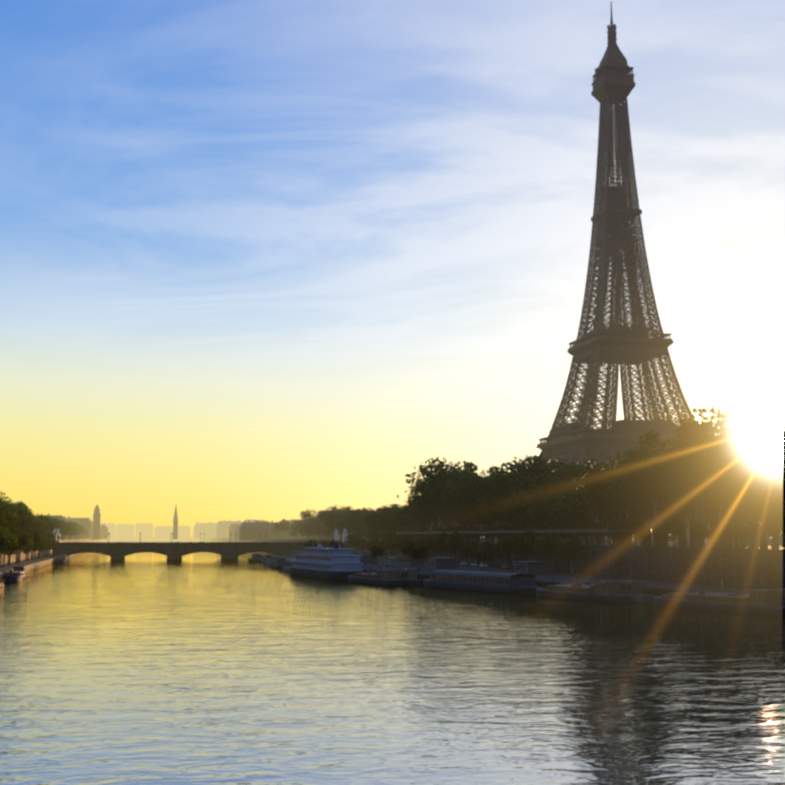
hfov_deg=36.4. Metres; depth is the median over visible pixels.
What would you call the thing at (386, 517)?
tree
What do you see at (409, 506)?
tree
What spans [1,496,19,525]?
tree
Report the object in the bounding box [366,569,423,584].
barge
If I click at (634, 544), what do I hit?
tree
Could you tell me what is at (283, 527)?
tree
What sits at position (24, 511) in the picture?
tree
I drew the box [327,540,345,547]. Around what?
tree
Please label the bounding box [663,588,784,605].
barge
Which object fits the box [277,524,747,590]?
quay lamp posts
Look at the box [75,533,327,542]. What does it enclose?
bridge lamp posts
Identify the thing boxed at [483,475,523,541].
tree
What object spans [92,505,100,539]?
church tower
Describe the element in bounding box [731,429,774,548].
tree
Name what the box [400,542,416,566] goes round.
tree
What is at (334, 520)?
tree
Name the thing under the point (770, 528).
tree
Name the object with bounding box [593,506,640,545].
tree
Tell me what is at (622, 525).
tree
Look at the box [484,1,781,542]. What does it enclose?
eiffel tower
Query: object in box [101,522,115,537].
city block
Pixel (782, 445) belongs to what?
tree
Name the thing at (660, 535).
tree
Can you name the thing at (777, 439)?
tree
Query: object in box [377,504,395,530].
tree
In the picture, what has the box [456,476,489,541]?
tree
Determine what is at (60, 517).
city block
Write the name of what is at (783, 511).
tree
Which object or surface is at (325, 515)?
tree
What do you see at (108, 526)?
city block
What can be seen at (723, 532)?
tree
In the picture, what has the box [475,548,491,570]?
tree
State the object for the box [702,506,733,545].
tree
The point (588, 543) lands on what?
tree
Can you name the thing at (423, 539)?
tree
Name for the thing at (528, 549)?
tree
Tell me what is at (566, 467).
tree
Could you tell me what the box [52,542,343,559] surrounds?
pont iena
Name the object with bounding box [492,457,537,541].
tree
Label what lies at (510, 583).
tour boat
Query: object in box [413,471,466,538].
tree
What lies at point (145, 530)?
building
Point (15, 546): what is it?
tree
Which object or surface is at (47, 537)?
tree
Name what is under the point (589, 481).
tree
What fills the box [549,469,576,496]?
tree
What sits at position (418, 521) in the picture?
tree
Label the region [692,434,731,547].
tree
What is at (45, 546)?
tree
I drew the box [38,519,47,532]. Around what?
tree
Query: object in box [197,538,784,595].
quay wall
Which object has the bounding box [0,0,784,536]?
sky
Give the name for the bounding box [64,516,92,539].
building
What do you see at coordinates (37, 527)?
tree
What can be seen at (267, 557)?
barge
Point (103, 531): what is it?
city block
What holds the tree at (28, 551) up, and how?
on the quay pavement at (22, 563)
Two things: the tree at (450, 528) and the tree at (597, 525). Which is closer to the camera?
the tree at (597, 525)
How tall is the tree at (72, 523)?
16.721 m
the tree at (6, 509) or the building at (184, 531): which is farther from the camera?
the building at (184, 531)
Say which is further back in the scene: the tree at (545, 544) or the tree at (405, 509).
the tree at (405, 509)
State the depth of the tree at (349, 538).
644.93 m
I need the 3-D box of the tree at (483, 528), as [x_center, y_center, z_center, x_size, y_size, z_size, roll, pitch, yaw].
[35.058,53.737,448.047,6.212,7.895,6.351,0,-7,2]
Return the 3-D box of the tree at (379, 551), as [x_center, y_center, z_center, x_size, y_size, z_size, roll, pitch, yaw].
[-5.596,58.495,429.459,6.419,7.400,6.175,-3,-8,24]
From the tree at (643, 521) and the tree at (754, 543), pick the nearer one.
the tree at (754, 543)
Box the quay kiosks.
[352,550,551,574]
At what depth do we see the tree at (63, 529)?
874.29 m
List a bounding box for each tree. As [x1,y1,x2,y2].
[0,492,7,525]
[0,501,11,528]
[0,504,6,519]
[0,526,13,567]
[0,528,7,553]
[0,536,12,552]
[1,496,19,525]
[2,527,10,566]
[6,533,19,565]
[9,528,20,564]
[12,512,23,528]
[13,502,33,528]
[15,527,27,562]
[15,528,33,563]
[18,530,29,562]
[23,537,33,560]
[24,528,44,559]
[26,530,34,560]
[30,511,38,528]
[30,536,41,559]
[33,517,40,529]
[34,531,49,556]
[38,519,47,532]
[38,537,46,558]
[42,515,51,530]
[42,534,53,557]
[44,532,59,555]
[47,521,57,531]
[55,520,61,531]
[56,518,66,530]
[57,522,67,534]
[61,523,69,539]
[66,521,77,539]
[66,525,73,539]
[271,526,279,538]
[272,519,289,538]
[290,527,296,539]
[294,520,305,539]
[299,509,318,539]
[303,538,316,546]
[315,505,345,539]
[317,540,327,547]
[325,511,343,531]
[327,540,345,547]
[329,511,346,540]
[339,511,349,532]
[342,506,354,513]
[344,510,356,533]
[344,534,352,547]
[346,510,367,528]
[350,535,358,549]
[351,537,364,551]
[359,508,376,521]
[359,539,368,551]
[361,507,381,527]
[369,545,385,564]
[370,514,383,539]
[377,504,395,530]
[378,541,387,558]
[379,533,396,555]
[383,506,398,538]
[387,507,401,529]
[390,506,419,528]
[397,456,474,539]
[397,505,412,529]
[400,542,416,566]
[401,496,417,537]
[403,500,430,529]
[408,474,442,530]
[408,503,438,529]
[410,546,429,570]
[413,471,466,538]
[415,535,431,553]
[434,461,477,480]
[442,530,470,564]
[445,525,457,530]
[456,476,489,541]
[456,524,466,530]
[457,461,486,540]
[461,540,477,565]
[466,469,495,543]
[468,526,480,540]
[474,541,493,566]
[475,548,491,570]
[480,526,488,542]
[482,463,548,527]
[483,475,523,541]
[485,525,498,543]
[487,465,498,478]
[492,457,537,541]
[492,542,509,568]
[496,534,524,569]
[502,490,537,541]
[516,453,556,537]
[519,530,539,560]
[523,526,538,537]
[527,474,568,508]
[531,457,585,543]
[533,534,560,561]
[541,495,568,544]
[542,489,567,542]
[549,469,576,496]
[557,536,586,574]
[558,504,583,539]
[563,458,614,545]
[565,496,607,545]
[566,493,589,539]
[574,520,589,540]
[583,499,605,545]
[587,522,605,545]
[589,451,639,545]
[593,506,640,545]
[597,449,692,546]
[598,479,637,545]
[602,520,614,540]
[605,522,620,545]
[610,460,641,545]
[614,518,635,545]
[617,455,645,546]
[621,436,715,547]
[623,429,669,546]
[627,524,650,546]
[630,506,667,546]
[631,511,658,527]
[633,519,638,546]
[638,503,687,546]
[652,525,670,546]
[659,419,720,547]
[660,516,685,546]
[661,500,688,547]
[669,406,779,547]
[675,495,694,547]
[687,523,688,542]
[689,520,714,547]
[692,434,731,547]
[696,436,780,548]
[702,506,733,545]
[707,424,765,548]
[709,490,753,548]
[712,520,738,547]
[717,447,777,548]
[723,443,784,549]
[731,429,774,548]
[732,518,763,548]
[748,510,779,546]
[750,422,784,548]
[759,511,784,549]
[763,452,784,549]
[770,459,784,508]
[774,432,784,448]
[775,432,784,462]
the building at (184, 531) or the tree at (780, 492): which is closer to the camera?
the tree at (780, 492)
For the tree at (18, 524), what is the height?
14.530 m
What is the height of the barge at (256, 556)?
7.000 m
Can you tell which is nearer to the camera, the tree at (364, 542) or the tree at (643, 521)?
the tree at (643, 521)
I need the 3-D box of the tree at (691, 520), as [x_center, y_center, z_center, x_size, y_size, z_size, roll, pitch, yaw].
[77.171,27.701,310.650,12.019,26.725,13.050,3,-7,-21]
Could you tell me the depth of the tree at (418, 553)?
355.78 m
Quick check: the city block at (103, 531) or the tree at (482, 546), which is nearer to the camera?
the tree at (482, 546)
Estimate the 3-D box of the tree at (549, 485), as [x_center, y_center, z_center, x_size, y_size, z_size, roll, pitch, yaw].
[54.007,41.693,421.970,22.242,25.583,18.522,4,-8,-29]
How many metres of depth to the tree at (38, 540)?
519.20 m
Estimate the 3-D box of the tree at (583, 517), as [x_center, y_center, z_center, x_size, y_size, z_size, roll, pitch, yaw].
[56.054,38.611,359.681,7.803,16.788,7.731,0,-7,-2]
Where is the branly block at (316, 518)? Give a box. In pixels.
[315,510,342,539]
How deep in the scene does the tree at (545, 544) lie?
337.40 m
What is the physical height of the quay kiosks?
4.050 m
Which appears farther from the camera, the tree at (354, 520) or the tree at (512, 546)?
the tree at (354, 520)
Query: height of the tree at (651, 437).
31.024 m
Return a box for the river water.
[0,552,784,784]
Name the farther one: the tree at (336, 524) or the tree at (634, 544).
the tree at (336, 524)
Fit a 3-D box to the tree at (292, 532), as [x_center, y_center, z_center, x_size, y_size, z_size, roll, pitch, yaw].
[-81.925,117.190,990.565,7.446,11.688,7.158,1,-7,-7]
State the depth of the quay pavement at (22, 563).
476.24 m
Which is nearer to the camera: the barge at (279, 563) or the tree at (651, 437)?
the tree at (651, 437)
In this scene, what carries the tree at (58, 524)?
on the quay pavement at (22, 563)
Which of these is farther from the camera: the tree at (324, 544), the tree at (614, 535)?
the tree at (324, 544)
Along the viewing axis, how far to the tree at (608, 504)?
334.36 m
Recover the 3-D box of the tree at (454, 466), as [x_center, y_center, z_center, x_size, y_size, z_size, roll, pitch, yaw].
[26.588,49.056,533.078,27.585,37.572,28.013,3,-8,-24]
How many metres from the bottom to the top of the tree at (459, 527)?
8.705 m
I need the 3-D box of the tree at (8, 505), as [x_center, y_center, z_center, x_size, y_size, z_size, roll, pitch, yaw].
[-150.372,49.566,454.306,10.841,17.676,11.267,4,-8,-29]
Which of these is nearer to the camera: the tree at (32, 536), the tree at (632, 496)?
the tree at (632, 496)
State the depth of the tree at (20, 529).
472.89 m
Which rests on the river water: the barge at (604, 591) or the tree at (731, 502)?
the barge at (604, 591)
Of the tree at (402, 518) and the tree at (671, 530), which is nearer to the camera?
the tree at (671, 530)
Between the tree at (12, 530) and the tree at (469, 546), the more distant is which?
the tree at (12, 530)
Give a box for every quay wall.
[0,539,106,581]
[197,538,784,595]
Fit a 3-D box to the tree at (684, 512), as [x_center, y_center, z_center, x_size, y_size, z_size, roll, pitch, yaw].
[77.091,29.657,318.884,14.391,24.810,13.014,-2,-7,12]
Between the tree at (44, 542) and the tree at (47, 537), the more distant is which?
the tree at (47, 537)
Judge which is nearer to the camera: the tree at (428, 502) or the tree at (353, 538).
the tree at (428, 502)
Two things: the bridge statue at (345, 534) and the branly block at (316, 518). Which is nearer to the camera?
the bridge statue at (345, 534)
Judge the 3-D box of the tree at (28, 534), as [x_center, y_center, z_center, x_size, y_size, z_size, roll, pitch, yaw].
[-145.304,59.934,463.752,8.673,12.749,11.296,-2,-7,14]
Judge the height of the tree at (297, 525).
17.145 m
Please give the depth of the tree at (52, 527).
726.96 m
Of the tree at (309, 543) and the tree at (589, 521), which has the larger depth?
the tree at (309, 543)
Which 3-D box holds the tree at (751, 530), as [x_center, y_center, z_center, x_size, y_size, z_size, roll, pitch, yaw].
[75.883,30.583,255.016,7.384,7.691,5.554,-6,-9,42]
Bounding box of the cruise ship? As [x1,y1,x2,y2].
[289,538,366,579]
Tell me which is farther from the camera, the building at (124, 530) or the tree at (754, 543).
the building at (124, 530)
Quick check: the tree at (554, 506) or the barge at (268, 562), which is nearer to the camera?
the tree at (554, 506)
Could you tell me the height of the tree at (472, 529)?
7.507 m
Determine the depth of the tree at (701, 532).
276.12 m
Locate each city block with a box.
[34,513,64,539]
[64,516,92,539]
[92,524,107,538]
[100,523,109,537]
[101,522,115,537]
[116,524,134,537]
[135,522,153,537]
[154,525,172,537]
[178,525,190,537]
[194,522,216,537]
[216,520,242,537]
[229,522,275,538]
[235,524,240,539]
[239,520,302,539]
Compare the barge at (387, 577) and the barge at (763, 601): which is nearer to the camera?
the barge at (763, 601)
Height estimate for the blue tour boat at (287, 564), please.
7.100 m
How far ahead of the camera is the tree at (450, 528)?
488.53 m
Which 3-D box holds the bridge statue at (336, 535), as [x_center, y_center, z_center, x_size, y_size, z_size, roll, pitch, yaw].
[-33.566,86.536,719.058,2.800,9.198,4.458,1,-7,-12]
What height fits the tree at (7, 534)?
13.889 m
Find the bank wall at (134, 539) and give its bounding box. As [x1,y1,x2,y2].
[107,537,196,541]
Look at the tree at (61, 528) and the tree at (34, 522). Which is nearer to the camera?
the tree at (34, 522)
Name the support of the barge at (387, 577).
on the river water
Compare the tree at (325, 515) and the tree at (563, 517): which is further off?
the tree at (325, 515)
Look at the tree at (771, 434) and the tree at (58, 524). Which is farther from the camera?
the tree at (58, 524)
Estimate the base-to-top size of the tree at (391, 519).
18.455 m
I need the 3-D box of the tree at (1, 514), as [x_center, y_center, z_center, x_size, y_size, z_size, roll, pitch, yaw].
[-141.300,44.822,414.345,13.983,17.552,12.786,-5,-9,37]
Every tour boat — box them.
[283,559,295,570]
[423,570,543,593]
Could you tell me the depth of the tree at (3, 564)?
405.01 m
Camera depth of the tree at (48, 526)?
702.96 m
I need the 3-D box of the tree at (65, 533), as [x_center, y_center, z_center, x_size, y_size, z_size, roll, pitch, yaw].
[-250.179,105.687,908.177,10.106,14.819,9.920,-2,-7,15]
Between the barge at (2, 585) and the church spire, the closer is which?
the barge at (2, 585)
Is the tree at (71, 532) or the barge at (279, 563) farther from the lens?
the tree at (71, 532)
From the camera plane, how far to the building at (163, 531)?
2268.67 m
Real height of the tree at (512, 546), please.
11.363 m
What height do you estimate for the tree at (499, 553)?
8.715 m
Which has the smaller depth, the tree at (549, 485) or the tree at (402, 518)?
the tree at (549, 485)
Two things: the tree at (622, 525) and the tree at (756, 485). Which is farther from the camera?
the tree at (622, 525)
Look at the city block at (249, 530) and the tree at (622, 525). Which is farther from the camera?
the city block at (249, 530)
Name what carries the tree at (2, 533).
on the quay pavement at (22, 563)
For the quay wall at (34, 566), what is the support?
on the ground
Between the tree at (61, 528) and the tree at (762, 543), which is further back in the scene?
the tree at (61, 528)
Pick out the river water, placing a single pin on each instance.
(198, 668)
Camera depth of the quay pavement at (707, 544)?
480.99 m
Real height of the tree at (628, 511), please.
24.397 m
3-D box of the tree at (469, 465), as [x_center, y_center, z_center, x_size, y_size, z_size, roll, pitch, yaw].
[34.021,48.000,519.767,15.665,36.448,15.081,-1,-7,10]
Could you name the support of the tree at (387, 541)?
on the quay wall at (660, 571)
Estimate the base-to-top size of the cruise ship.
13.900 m
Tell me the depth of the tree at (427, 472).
522.97 m
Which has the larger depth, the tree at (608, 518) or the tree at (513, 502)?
the tree at (513, 502)
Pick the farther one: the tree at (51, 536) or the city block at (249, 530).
the city block at (249, 530)
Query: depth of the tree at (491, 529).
438.34 m
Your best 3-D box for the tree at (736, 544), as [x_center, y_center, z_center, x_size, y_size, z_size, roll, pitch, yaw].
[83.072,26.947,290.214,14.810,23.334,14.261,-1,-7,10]
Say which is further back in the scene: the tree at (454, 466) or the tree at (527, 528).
the tree at (454, 466)
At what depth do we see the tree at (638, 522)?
369.72 m
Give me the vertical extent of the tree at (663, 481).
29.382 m
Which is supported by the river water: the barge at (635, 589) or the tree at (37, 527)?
the barge at (635, 589)
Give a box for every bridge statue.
[52,528,57,541]
[334,528,338,539]
[343,529,347,541]
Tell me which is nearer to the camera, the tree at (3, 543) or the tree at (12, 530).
the tree at (3, 543)
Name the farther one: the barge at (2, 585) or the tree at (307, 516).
the tree at (307, 516)
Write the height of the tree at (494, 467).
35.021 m
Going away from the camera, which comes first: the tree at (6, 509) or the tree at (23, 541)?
the tree at (6, 509)
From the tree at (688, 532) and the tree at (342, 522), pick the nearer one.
the tree at (688, 532)
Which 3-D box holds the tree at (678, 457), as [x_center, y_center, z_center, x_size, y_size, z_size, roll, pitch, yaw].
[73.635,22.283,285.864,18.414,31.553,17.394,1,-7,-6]
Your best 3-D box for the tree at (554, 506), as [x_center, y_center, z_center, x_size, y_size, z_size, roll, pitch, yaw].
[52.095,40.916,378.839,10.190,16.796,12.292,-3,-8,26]
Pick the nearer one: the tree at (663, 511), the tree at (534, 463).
the tree at (663, 511)
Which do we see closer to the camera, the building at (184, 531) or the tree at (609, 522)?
the tree at (609, 522)
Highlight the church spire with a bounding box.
[173,506,177,538]
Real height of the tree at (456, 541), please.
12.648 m
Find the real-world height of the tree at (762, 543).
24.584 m
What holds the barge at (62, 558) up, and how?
on the river water
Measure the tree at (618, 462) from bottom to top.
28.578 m
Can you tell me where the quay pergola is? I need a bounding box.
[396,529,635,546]
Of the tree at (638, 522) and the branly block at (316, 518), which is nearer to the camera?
the tree at (638, 522)
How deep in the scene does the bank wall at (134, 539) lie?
2238.28 m
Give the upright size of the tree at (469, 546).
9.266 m
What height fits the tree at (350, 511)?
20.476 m
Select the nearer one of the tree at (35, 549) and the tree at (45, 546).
the tree at (35, 549)
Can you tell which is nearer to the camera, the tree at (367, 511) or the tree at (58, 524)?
the tree at (367, 511)
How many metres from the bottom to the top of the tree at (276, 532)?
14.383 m
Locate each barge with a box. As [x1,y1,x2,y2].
[0,579,4,589]
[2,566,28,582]
[55,550,68,563]
[248,553,274,560]
[263,555,272,563]
[265,556,278,565]
[272,558,285,567]
[349,569,403,585]
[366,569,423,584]
[536,571,630,602]
[557,578,655,601]
[654,578,784,615]
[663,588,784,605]
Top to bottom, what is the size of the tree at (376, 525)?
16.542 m
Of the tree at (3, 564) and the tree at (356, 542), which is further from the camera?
the tree at (356, 542)
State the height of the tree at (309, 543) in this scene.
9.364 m
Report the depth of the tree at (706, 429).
271.50 m
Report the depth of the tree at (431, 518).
536.41 m
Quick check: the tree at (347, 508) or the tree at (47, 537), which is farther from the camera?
the tree at (347, 508)
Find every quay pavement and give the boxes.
[0,537,115,572]
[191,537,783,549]
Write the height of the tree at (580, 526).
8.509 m
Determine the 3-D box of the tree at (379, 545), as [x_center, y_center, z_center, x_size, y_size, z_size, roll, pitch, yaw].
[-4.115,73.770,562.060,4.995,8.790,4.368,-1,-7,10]
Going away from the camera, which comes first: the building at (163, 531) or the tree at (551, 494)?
the tree at (551, 494)
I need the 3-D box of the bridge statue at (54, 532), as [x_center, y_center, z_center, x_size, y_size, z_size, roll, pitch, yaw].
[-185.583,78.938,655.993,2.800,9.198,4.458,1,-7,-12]
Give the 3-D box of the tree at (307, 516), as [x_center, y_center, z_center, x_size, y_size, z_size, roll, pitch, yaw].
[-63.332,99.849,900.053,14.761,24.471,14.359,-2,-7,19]
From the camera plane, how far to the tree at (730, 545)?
314.19 m
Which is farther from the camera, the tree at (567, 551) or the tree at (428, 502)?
the tree at (428, 502)
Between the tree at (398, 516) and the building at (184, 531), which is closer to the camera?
the tree at (398, 516)
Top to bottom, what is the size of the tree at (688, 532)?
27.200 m

